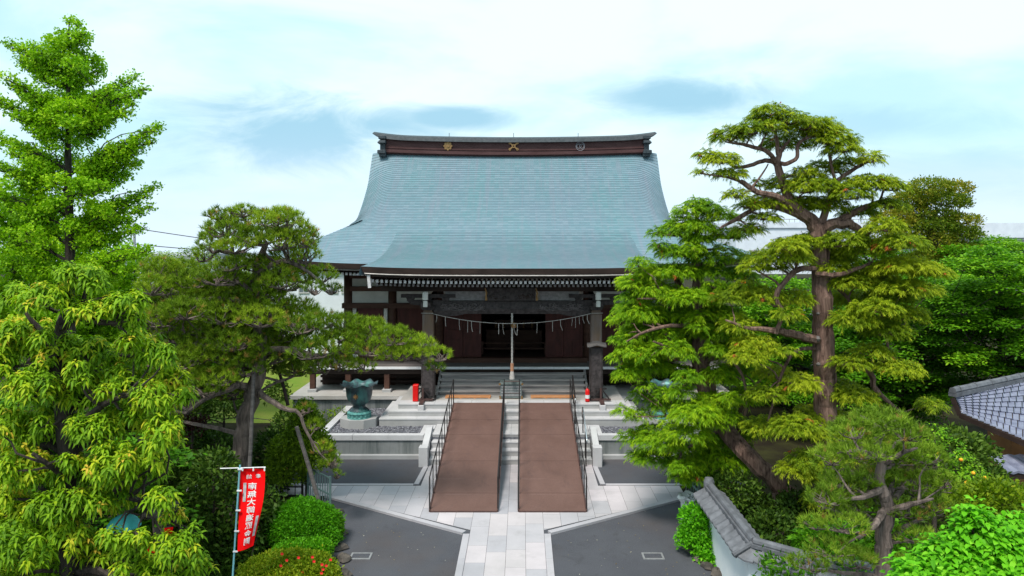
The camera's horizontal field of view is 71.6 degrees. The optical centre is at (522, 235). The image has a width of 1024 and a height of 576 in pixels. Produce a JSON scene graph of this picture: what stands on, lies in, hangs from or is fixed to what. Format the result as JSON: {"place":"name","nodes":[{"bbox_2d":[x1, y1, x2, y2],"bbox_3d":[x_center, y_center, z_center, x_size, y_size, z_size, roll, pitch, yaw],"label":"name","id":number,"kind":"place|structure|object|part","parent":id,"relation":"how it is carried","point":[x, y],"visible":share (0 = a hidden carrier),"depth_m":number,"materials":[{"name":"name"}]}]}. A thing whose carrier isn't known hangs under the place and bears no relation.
{"place":"outdoors","nodes":[
{"label":"outdoors","id":0,"kind":"place"},
{"bbox_2d":[125,252,247,283],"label":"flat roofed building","id":1,"kind":"structure","parent":0,"point":[222,254],"depth_m":71.62,"materials":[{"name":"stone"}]},
{"bbox_2d":[186,465,682,575],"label":"paved path","id":2,"kind":"structure","parent":0,"point":[530,560],"depth_m":17.85,"materials":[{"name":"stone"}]},
{"bbox_2d":[223,466,680,575],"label":"kerb","id":3,"kind":"structure","parent":2,"relation":"on","point":[463,551],"depth_m":17.69,"materials":[{"name":"stone"}]},
{"bbox_2d":[429,379,504,511],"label":"wheelchair ramp","id":4,"kind":"structure","parent":2,"relation":"on","point":[468,473],"depth_m":20.31,"materials":[{"name":"brown rubber"}]},
{"bbox_2d":[419,424,601,466],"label":"stone stairs","id":5,"kind":"structure","parent":2,"relation":"on","point":[427,448],"depth_m":22.05,"materials":[{"name":"stone"}]},
{"bbox_2d":[582,407,587,465],"bbox_3d":[1.921,6.222,22.010,0.063,1.556,1.271,0,0,-1],"label":"handrail","id":6,"kind":"object","parent":5,"relation":"on","point":[586,438],"visible":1,"depth_m":21.64,"materials":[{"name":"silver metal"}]},
{"bbox_2d":[518,379,586,511],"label":"wheelchair ramp","id":7,"kind":"structure","parent":2,"relation":"on","point":[550,479],"depth_m":20.36,"materials":[{"name":"brown rubber"}]},
{"bbox_2d":[0,270,1023,575],"bbox_3d":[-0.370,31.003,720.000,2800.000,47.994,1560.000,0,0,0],"label":"ground","id":8,"kind":"structure","parent":0,"point":[768,450],"depth_m":24.63,"materials":[{"name":"green plant"}]},
{"bbox_2d":[19,294,132,377],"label":"garden tree","id":9,"kind":"object","parent":8,"relation":"on","point":[22,368],"visible":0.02,"depth_m":32.95,"materials":[{"name":"green plant"}]},
{"bbox_2d":[0,14,166,412],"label":"ginkgo tree","id":10,"kind":"object","parent":8,"relation":"on","point":[64,59],"visible":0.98,"depth_m":19.65,"materials":[{"name":"green plant"}]},
{"bbox_2d":[0,173,186,379],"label":"ginkgo tree","id":11,"kind":"object","parent":8,"relation":"on","point":[126,286],"visible":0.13,"depth_m":23.32,"materials":[{"name":"green plant"}]},
{"bbox_2d":[0,309,206,575],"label":"garden tree","id":12,"kind":"object","parent":8,"relation":"on","point":[99,523],"visible":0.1,"depth_m":13.30,"materials":[{"name":"green plant"}]},
{"bbox_2d":[0,260,219,575],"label":"broadleaf tree","id":13,"kind":"object","parent":8,"relation":"on","point":[41,525],"visible":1,"depth_m":8.72,"materials":[{"name":"green plant"}]},
{"bbox_2d":[133,223,146,260],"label":"utility pole","id":14,"kind":"object","parent":8,"relation":"on","point":[134,241],"visible":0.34,"depth_m":59.91,"materials":[{"name":"grey concrete"}]},
{"bbox_2d":[135,244,252,253],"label":"power line","id":15,"kind":"object","parent":14,"relation":"attached to","point":[170,247],"visible":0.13,"depth_m":59.97,"materials":[{"name":"black metal"}]},
{"bbox_2d":[146,230,271,247],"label":"power line","id":16,"kind":"object","parent":14,"relation":"attached to","point":[188,236],"visible":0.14,"depth_m":59.97,"materials":[{"name":"black metal"}]},
{"bbox_2d":[144,490,180,548],"bbox_3d":[-6.851,5.900,13.500,0.628,2.200,0.628,0,0,-22],"label":"stone lantern","id":17,"kind":"object","parent":8,"relation":"on","point":[157,531],"visible":0.2,"depth_m":13.38,"materials":[{"name":"grey stone"}]},
{"bbox_2d":[122,439,220,534],"bbox_3d":[-7.749,5.652,15.581,2.142,2.691,1.552,0,0,-31],"label":"shrub","id":18,"kind":"object","parent":8,"relation":"on","point":[178,471],"visible":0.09,"depth_m":15.39,"materials":[{"name":"green plant"}]},
{"bbox_2d":[179,412,215,488],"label":"shrub","id":19,"kind":"object","parent":8,"relation":"on","point":[192,428],"visible":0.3,"depth_m":18.57,"materials":[{"name":"green plant"}]},
{"bbox_2d":[187,311,233,370],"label":"garden tree","id":20,"kind":"object","parent":8,"relation":"on","point":[213,364],"visible":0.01,"depth_m":36.93,"materials":[{"name":"green plant"}]},
{"bbox_2d":[134,408,291,496],"bbox_3d":[-8.490,5.981,19.492,4.613,2.516,1.606,0,0,0],"label":"shrub","id":21,"kind":"object","parent":8,"relation":"on","point":[209,437],"visible":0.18,"depth_m":19.27,"materials":[{"name":"green plant"}]},
{"bbox_2d":[172,441,274,575],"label":"shrub","id":22,"kind":"object","parent":8,"relation":"on","point":[219,528],"visible":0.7,"depth_m":14.76,"materials":[{"name":"green plant"}]},
{"bbox_2d":[161,377,294,442],"bbox_3d":[-9.737,5.879,23.667,7.163,2.248,2.980,0,0,19],"label":"shrub","id":23,"kind":"object","parent":8,"relation":"on","point":[208,408],"visible":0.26,"depth_m":23.55,"materials":[{"name":"green plant"}]},
{"bbox_2d":[181,484,289,575],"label":"shrub","id":24,"kind":"object","parent":8,"relation":"on","point":[273,506],"visible":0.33,"depth_m":15.01,"materials":[{"name":"green plant"}]},
{"bbox_2d":[220,465,265,575],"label":"votive banner","id":25,"kind":"object","parent":8,"relation":"on","point":[251,485],"visible":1,"depth_m":13.49,"materials":[{"name":"red fabric"}]},
{"bbox_2d":[248,368,255,468],"bbox_3d":[-6.489,4.962,16.900,0.260,3.626,0.100,0,0,0],"label":"tree prop","id":26,"kind":"object","parent":8,"relation":"on","point":[251,421],"visible":0.55,"depth_m":16.86,"materials":[{"name":"grey wood"}]},
{"bbox_2d":[186,359,320,422],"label":"lawn","id":27,"kind":"structure","parent":8,"relation":"on","point":[269,411],"depth_m":29.32,"materials":[{"name":"green plant"}]},
{"bbox_2d":[107,246,226,335],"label":"garden tree","id":28,"kind":"object","parent":27,"relation":"on","point":[173,255],"visible":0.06,"depth_m":26.89,"materials":[{"name":"green plant"}]},
{"bbox_2d":[217,476,303,495],"bbox_3d":[-7.220,6.690,18.900,2.750,0.620,0.050,0,0,0],"label":"rail fence","id":29,"kind":"object","parent":8,"relation":"on","point":[301,487],"visible":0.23,"depth_m":18.89,"materials":[{"name":"black metal"}]},
{"bbox_2d":[129,201,453,525],"bbox_3d":[-5.968,3.100,17.442,8.668,7.903,3.632,0,0,0],"label":"black pine","id":30,"kind":"object","parent":8,"relation":"on","point":[202,336],"visible":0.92,"depth_m":16.91,"materials":[{"name":"green plant"}]},
{"bbox_2d":[278,373,289,405],"bbox_3d":[-5.993,3.854,17.800,0.297,0.825,0.090,0,0,0],"label":"tree prop","id":31,"kind":"object","parent":30,"relation":"attached to","point":[284,392],"visible":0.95,"depth_m":17.77,"materials":[{"name":"brown wood"}]},
{"bbox_2d":[257,396,336,496],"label":"juniper","id":32,"kind":"object","parent":8,"relation":"on","point":[285,450],"visible":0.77,"depth_m":18.63,"materials":[{"name":"green plant"}]},
{"bbox_2d":[283,273,356,352],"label":"white building","id":33,"kind":"structure","parent":8,"relation":"on","point":[335,301],"depth_m":42.00,"materials":[{"name":"stone"}]},
{"bbox_2d":[298,287,308,292],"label":"window","id":34,"kind":"structure","parent":33,"relation":"in","point":[300,290],"depth_m":41.96,"materials":[{"name":"glass"}]},
{"bbox_2d":[318,405,345,425],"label":"shrub","id":35,"kind":"object","parent":8,"relation":"on","point":[330,414],"visible":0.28,"depth_m":25.27,"materials":[{"name":"green plant"}]},
{"bbox_2d":[289,353,729,420],"bbox_3d":[-0.370,6.460,33.350,16.500,1.080,14.300,0,0,0],"label":"hall stone base","id":36,"kind":"object","parent":8,"relation":"on","point":[327,396],"visible":0.16,"depth_m":26.30,"materials":[{"name":"beige stone"}]},
{"bbox_2d":[264,132,754,400],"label":"temple hall","id":37,"kind":"structure","parent":36,"relation":"on","point":[493,231],"depth_m":28.25,"materials":[{"name":"blue metal"}]},
{"bbox_2d":[358,308,382,356],"bbox_3d":[-6.070,3.865,28.290,1.000,1.950,0.080,0,0,0],"label":"door","id":38,"kind":"structure","parent":37,"relation":"in","point":[377,312],"depth_m":28.28,"materials":[{"name":"brown wood"}]},
{"bbox_2d":[397,308,434,356],"bbox_3d":[-4.250,3.865,28.290,1.480,1.950,0.080,0,0,0],"label":"door","id":39,"kind":"structure","parent":37,"relation":"in","point":[412,317],"depth_m":28.28,"materials":[{"name":"brown wood"}]},
{"bbox_2d":[444,314,462,356],"bbox_3d":[-2.760,3.865,28.290,0.740,1.950,0.080,0,0,0],"label":"door","id":40,"kind":"structure","parent":37,"relation":"in","point":[453,336],"depth_m":28.28,"materials":[{"name":"brown wood"}]},
{"bbox_2d":[463,314,480,356],"bbox_3d":[-2.010,3.865,28.290,0.720,1.950,0.080,0,0,0],"label":"door","id":41,"kind":"structure","parent":37,"relation":"in","point":[471,340],"depth_m":28.28,"materials":[{"name":"brown wood"}]},
{"bbox_2d":[428,313,595,333],"bbox_3d":[-0.370,3.066,24.640,6.322,0.781,0.080,0,0,0],"label":"straw rope","id":42,"kind":"object","parent":37,"relation":"hanging from","point":[516,323],"visible":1,"depth_m":24.61,"materials":[{"name":"beige fabric"}]},
{"bbox_2d":[509,313,516,379],"bbox_3d":[-0.333,3.850,24.750,0.265,2.300,0.220,0,0,0],"label":"bell rope","id":43,"kind":"object","parent":37,"relation":"hanging from","point":[512,377],"visible":1,"depth_m":24.72,"materials":[{"name":"fabric"}]},
{"bbox_2d":[545,314,563,356],"bbox_3d":[1.270,3.865,28.290,0.720,1.950,0.080,0,0,0],"label":"door","id":44,"kind":"structure","parent":37,"relation":"in","point":[554,341],"depth_m":28.28,"materials":[{"name":"brown wood"}]},
{"bbox_2d":[564,315,582,356],"bbox_3d":[2.020,3.865,28.290,0.740,1.950,0.080,0,0,0],"label":"door","id":45,"kind":"structure","parent":37,"relation":"in","point":[573,337],"depth_m":28.28,"materials":[{"name":"brown wood"}]},
{"bbox_2d":[600,308,625,356],"bbox_3d":[3.510,3.865,28.290,1.480,1.950,0.080,0,0,0],"label":"door","id":46,"kind":"structure","parent":37,"relation":"in","point":[607,331],"depth_m":28.28,"materials":[{"name":"brown wood"}]},
{"bbox_2d":[686,464,700,492],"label":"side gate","id":47,"kind":"structure","parent":8,"relation":"on","point":[696,489],"depth_m":18.47,"materials":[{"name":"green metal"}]},
{"bbox_2d":[673,500,716,566],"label":"shrub","id":48,"kind":"object","parent":8,"relation":"on","point":[688,534],"visible":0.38,"depth_m":15.38,"materials":[{"name":"green plant"}]},
{"bbox_2d":[603,194,811,514],"bbox_3d":[4.463,3.031,17.568,5.061,8.258,3.943,0,0,-11],"label":"cypress tree","id":49,"kind":"object","parent":8,"relation":"on","point":[675,329],"visible":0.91,"depth_m":16.98,"materials":[{"name":"green plant"}]},
{"bbox_2d":[674,448,749,490],"bbox_3d":[5.157,6.340,19.211,2.284,1.347,1.297,0,0,0],"label":"shrub","id":50,"kind":"object","parent":8,"relation":"on","point":[688,487],"visible":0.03,"depth_m":18.93,"materials":[{"name":"green plant"}]},
{"bbox_2d":[713,467,813,540],"bbox_3d":[5.429,6.166,16.300,2.898,1.671,1.377,0,0,0],"label":"shrub","id":51,"kind":"object","parent":8,"relation":"on","point":[757,499],"visible":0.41,"depth_m":16.05,"materials":[{"name":"green plant"}]},
{"bbox_2d":[772,493,776,539],"bbox_3d":[5.717,6.422,16.099,0.108,1.152,0.103,0,0,22],"label":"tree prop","id":52,"kind":"object","parent":8,"relation":"on","point":[774,495],"visible":0.29,"depth_m":16.06,"materials":[{"name":"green wood"}]},
{"bbox_2d":[715,274,861,429],"bbox_3d":[9.779,4.137,25.157,6.388,5.706,4.837,0,0,0],"label":"maple tree","id":53,"kind":"object","parent":8,"relation":"on","point":[798,363],"visible":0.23,"depth_m":23.91,"materials":[{"name":"green plant"}]},
{"bbox_2d":[744,483,839,554],"bbox_3d":[5.531,6.287,15.027,3.382,1.426,2.067,0,0,-34],"label":"shrub","id":54,"kind":"object","parent":8,"relation":"on","point":[786,519],"visible":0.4,"depth_m":15.32,"materials":[{"name":"green plant"}]},
{"bbox_2d":[693,477,892,575],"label":"garden wall","id":55,"kind":"structure","parent":8,"relation":"on","point":[738,541],"depth_m":13.55,"materials":[{"name":"white paint"}]},
{"bbox_2d":[739,307,868,407],"bbox_3d":[11.915,5.195,30.118,7.493,5.068,4.280,0,0,0],"label":"garden tree","id":56,"kind":"object","parent":8,"relation":"on","point":[791,403],"visible":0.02,"depth_m":29.34,"materials":[{"name":"green plant"}]},
{"bbox_2d":[709,219,905,273],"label":"grey building","id":57,"kind":"structure","parent":8,"relation":"on","point":[789,228],"depth_m":130.00,"materials":[{"name":"metal"}]},
{"bbox_2d":[688,101,959,549],"bbox_3d":[6.713,2.045,16.126,6.241,10.195,3.230,0,0,0],"label":"cypress tree","id":58,"kind":"object","parent":8,"relation":"on","point":[821,248],"visible":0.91,"depth_m":15.58,"materials":[{"name":"green plant"}]},
{"bbox_2d":[751,505,937,575],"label":"shrub","id":59,"kind":"object","parent":8,"relation":"on","point":[802,535],"visible":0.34,"depth_m":12.39,"materials":[{"name":"green plant"}]},
{"bbox_2d":[782,403,966,575],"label":"pine","id":60,"kind":"object","parent":8,"relation":"on","point":[890,507],"visible":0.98,"depth_m":9.93,"materials":[{"name":"green plant"}]},
{"bbox_2d":[811,247,946,391],"bbox_3d":[16.388,3.585,32.011,7.648,6.858,4.006,0,0,0],"label":"garden tree","id":61,"kind":"object","parent":8,"relation":"on","point":[876,258],"visible":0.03,"depth_m":31.43,"materials":[{"name":"green plant"}]},
{"bbox_2d":[834,274,993,444],"bbox_3d":[12.513,4.066,23.124,6.560,5.818,4.678,0,0,0],"label":"maple tree","id":62,"kind":"object","parent":8,"relation":"on","point":[905,388],"visible":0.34,"depth_m":22.25,"materials":[{"name":"green plant"}]},
{"bbox_2d":[863,174,988,413],"bbox_3d":[15.690,2.301,28.017,4.956,9.462,2.822,0,0,0],"label":"holly tree","id":63,"kind":"object","parent":8,"relation":"on","point":[934,227],"visible":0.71,"depth_m":27.54,"materials":[{"name":"green plant"}]},
{"bbox_2d":[880,495,1023,575],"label":"lime bush","id":64,"kind":"object","parent":8,"relation":"on","point":[994,546],"visible":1,"depth_m":6.46,"materials":[{"name":"green plant"}]},
{"bbox_2d":[922,422,996,536],"bbox_3d":[8.077,5.244,13.162,1.482,3.521,0.997,0,0,0],"label":"citrus shrub","id":65,"kind":"object","parent":8,"relation":"on","point":[964,470],"visible":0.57,"depth_m":13.08,"materials":[{"name":"green plant"}]},
{"bbox_2d":[899,420,1022,534],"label":"shrub","id":66,"kind":"object","parent":8,"relation":"on","point":[978,445],"visible":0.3,"depth_m":14.61,"materials":[{"name":"green plant"}]},
{"bbox_2d":[904,239,1023,256],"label":"grey building","id":67,"kind":"structure","parent":8,"relation":"on","point":[983,240],"depth_m":89.75,"materials":[{"name":"concrete"}]},
{"bbox_2d":[912,223,1023,238],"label":"grey building","id":68,"kind":"structure","parent":8,"relation":"on","point":[1014,230],"depth_m":119.75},
{"bbox_2d":[922,243,1023,412],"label":"maple tree","id":69,"kind":"object","parent":8,"relation":"on","point":[1004,306],"visible":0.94,"depth_m":21.20,"materials":[{"name":"green plant"}]},
{"bbox_2d":[928,234,1023,413],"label":"maple tree","id":70,"kind":"object","parent":8,"relation":"on","point":[1017,247],"visible":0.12,"depth_m":26.91,"materials":[{"name":"green plant"}]},
{"bbox_2d":[941,474,1023,521],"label":"shrub","id":71,"kind":"object","parent":8,"relation":"on","point":[1004,489],"visible":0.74,"depth_m":11.37,"materials":[{"name":"green plant"}]},
{"bbox_2d":[948,372,1023,485],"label":"tiled house","id":72,"kind":"structure","parent":8,"relation":"on","point":[1006,429],"depth_m":17.40,"materials":[{"name":"tile"}]},
{"bbox_2d":[0,0,1023,260],"label":"sky","id":73,"kind":"structure","parent":0,"point":[262,103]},
{"bbox_2d":[288,459,743,575],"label":"asphalt","id":74,"kind":"structure","parent":0,"point":[585,550],"depth_m":16.35,"materials":[{"name":"grey asphalt"}]},
{"bbox_2d":[106,513,140,562],"bbox_3d":[-5.062,5.269,9.000,0.400,3.462,0.394,0,0,0],"label":"sunshade","id":75,"kind":"object","parent":74,"relation":"on","point":[131,521],"visible":0.6,"depth_m":8.92,"materials":[{"name":"teal fabric"}]},
{"bbox_2d":[147,526,172,574],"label":"votive banner","id":76,"kind":"object","parent":74,"relation":"on","point":[170,528],"visible":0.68,"depth_m":8.71,"materials":[{"name":"red fabric"}]},
{"bbox_2d":[234,543,344,575],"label":"azalea bush","id":77,"kind":"object","parent":74,"relation":"on","point":[294,561],"visible":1,"depth_m":14.20,"materials":[{"name":"green plant"}]},
{"bbox_2d":[259,494,342,548],"bbox_3d":[-4.987,6.432,15.886,1.976,1.151,1.491,0,0,0],"label":"azalea bush","id":78,"kind":"object","parent":74,"relation":"on","point":[310,515],"visible":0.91,"depth_m":15.64,"materials":[{"name":"green plant"}]},
{"bbox_2d":[272,532,336,556],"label":"azalea bush","id":79,"kind":"object","parent":74,"relation":"on","point":[314,541],"visible":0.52,"depth_m":15.09,"materials":[{"name":"green plant"}]},
{"bbox_2d":[295,426,320,499],"bbox_3d":[-5.230,5.744,17.400,0.728,2.149,0.110,0,0,0],"label":"tree prop","id":80,"kind":"object","parent":74,"relation":"on","point":[308,465],"visible":0.79,"depth_m":17.36,"materials":[{"name":"grey wood"}]},
{"bbox_2d":[307,469,330,503],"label":"side gate","id":81,"kind":"structure","parent":74,"relation":"on","point":[320,489],"depth_m":18.16,"materials":[{"name":"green metal"}]},
{"bbox_2d":[322,504,346,541],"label":"shrub","id":82,"kind":"object","parent":74,"relation":"on","point":[341,523],"visible":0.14,"depth_m":16.31,"materials":[{"name":"green plant"}]},
{"bbox_2d":[334,542,348,551],"bbox_3d":[-4.082,6.957,15.851,0.372,0.201,0.289,0,0,-37],"label":"rock","id":83,"kind":"object","parent":74,"relation":"on","point":[340,546],"visible":0.87,"depth_m":15.77,"materials":[{"name":"grey stone"}]},
{"bbox_2d":[336,552,351,563],"bbox_3d":[-3.862,6.955,15.318,0.379,0.213,0.331,0,0,37],"label":"rock","id":84,"kind":"object","parent":74,"relation":"on","point":[342,557],"visible":0.94,"depth_m":15.22,"materials":[{"name":"grey stone"}]},
{"bbox_2d":[339,567,352,575],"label":"rock","id":85,"kind":"object","parent":74,"relation":"on","point":[345,571],"visible":0.63,"depth_m":14.54,"materials":[{"name":"grey stone"}]},
{"bbox_2d":[350,552,372,559],"bbox_3d":[-3.531,6.992,15.485,0.460,0.016,0.310,0,0,0],"label":"drain cover","id":86,"kind":"object","parent":74,"relation":"on","point":[362,555],"visible":0.99,"depth_m":15.51,"materials":[{"name":"metal"}]},
{"bbox_2d":[324,385,698,458],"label":"stone terrace","id":87,"kind":"structure","parent":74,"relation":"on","point":[398,431],"depth_m":23.67,"materials":[{"name":"stone"}]},
{"bbox_2d":[340,379,377,429],"bbox_3d":[-5.470,5.700,23.750,1.185,1.600,1.185,0,0,0],"label":"lotus basin","id":88,"kind":"object","parent":87,"relation":"on","point":[359,415],"visible":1,"depth_m":23.45,"materials":[{"name":"metal"}]},
{"bbox_2d":[413,384,418,400],"bbox_3d":[-3.708,5.440,24.608,0.190,0.560,0.224,0,0,0],"label":"extinguisher cabinet","id":89,"kind":"object","parent":87,"relation":"on","point":[415,392],"visible":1,"depth_m":24.50,"materials":[{"name":"red paint"}]},
{"bbox_3d":[-3.708,5.430,24.498,0.160,0.460,0.004,0,0,0],"label":"door","id":90,"kind":"part","parent":89,"relation":"part of","materials":[{"name":"red paint"}]},
{"bbox_2d":[418,404,423,410],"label":"stone block","id":91,"kind":"structure","parent":87,"relation":"on","point":[420,407],"depth_m":23.98,"materials":[{"name":"stone"}]},
{"bbox_2d":[418,388,432,404],"bbox_3d":[-3.450,5.506,24.325,0.680,0.463,0.550,0,0,0],"label":"trestle stand","id":92,"kind":"object","parent":87,"relation":"on","point":[422,400],"visible":1,"depth_m":24.52,"materials":[{"name":"brown paint"}]},
{"bbox_2d":[445,395,490,398],"bbox_3d":[-1.934,5.712,25.188,1.604,0.053,0.375,0,0,0],"label":"duckboard","id":93,"kind":"object","parent":87,"relation":"on","point":[471,396],"visible":1,"depth_m":25.08,"materials":[{"name":"orange wood"}]},
{"bbox_2d":[499,380,522,398],"bbox_3d":[-0.410,5.445,25.140,0.860,0.590,0.520,0,0,0],"label":"offering box","id":94,"kind":"object","parent":87,"relation":"on","point":[511,387],"visible":0.84,"depth_m":24.95,"materials":[{"name":"metal"}]},
{"bbox_2d":[531,395,573,398],"bbox_3d":[1.076,5.712,25.188,1.585,0.053,0.375,0,0,0],"label":"duckboard","id":95,"kind":"object","parent":87,"relation":"on","point":[550,396],"visible":0.69,"depth_m":25.08,"materials":[{"name":"orange wood"}]},
{"bbox_2d":[572,375,576,423],"bbox_3d":[1.750,5.587,24.240,0.084,1.386,1.360,0,0,0],"label":"handrail","id":96,"kind":"object","parent":87,"relation":"on","point":[573,390],"visible":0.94,"depth_m":24.06,"materials":[{"name":"black metal"}]},
{"bbox_2d":[585,386,590,401],"bbox_3d":[2.254,5.460,24.494,0.194,0.540,0.175,0,0,0],"label":"fire extinguisher","id":97,"kind":"object","parent":87,"relation":"on","point":[587,394],"visible":1,"depth_m":24.43,"materials":[{"name":"red paint"}]},
{"bbox_2d":[591,388,610,404],"bbox_3d":[2.710,5.506,24.325,0.680,0.463,0.550,0,0,0],"label":"trestle stand","id":98,"kind":"object","parent":87,"relation":"on","point":[601,400],"visible":1,"depth_m":24.52,"materials":[{"name":"brown paint"}]},
{"bbox_2d":[599,405,605,410],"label":"stone block","id":99,"kind":"structure","parent":87,"relation":"on","point":[602,407],"depth_m":23.98,"materials":[{"name":"stone"}]},
{"bbox_2d":[645,379,682,428],"bbox_3d":[4.730,5.700,23.750,1.185,1.600,1.185,0,0,0],"label":"lotus basin","id":100,"kind":"object","parent":87,"relation":"on","point":[658,383],"visible":0.16,"depth_m":23.58,"materials":[{"name":"metal"}]},
{"bbox_2d":[333,520,704,574],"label":"fallen leaves","id":101,"kind":"object","parent":74,"relation":"on","point":[567,540],"visible":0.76,"depth_m":15.82,"materials":[{"name":"red plant"}]},
{"bbox_2d":[641,552,664,559],"bbox_3d":[2.844,6.992,15.485,0.460,0.016,0.310,0,0,0],"label":"drain cover","id":102,"kind":"object","parent":74,"relation":"on","point":[652,556],"visible":1,"depth_m":15.47,"materials":[{"name":"metal"}]},
{"bbox_2d":[677,490,696,523],"bbox_3d":[4.011,6.610,17.100,0.483,0.780,0.482,0,0,37],"label":"wrapped bin","id":103,"kind":"object","parent":74,"relation":"on","point":[686,496],"visible":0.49,"depth_m":17.03,"materials":[{"name":"plastic"}]},
{"bbox_2d":[693,555,706,562],"bbox_3d":[3.839,6.962,15.296,0.328,0.178,0.282,0,0,0],"label":"rock","id":104,"kind":"object","parent":74,"relation":"on","point":[696,559],"visible":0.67,"depth_m":15.23,"materials":[{"name":"grey stone"}]},
{"bbox_2d":[700,561,713,570],"bbox_3d":[3.885,6.962,14.962,0.281,0.178,0.305,0,0,21],"label":"rock","id":105,"kind":"object","parent":74,"relation":"on","point":[708,566],"visible":0.97,"depth_m":14.88,"materials":[{"name":"grey stone"}]},
{"bbox_2d":[710,566,721,575],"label":"rock","id":106,"kind":"object","parent":74,"relation":"on","point":[715,571],"visible":0.89,"depth_m":14.57,"materials":[{"name":"grey stone"}]}
]}

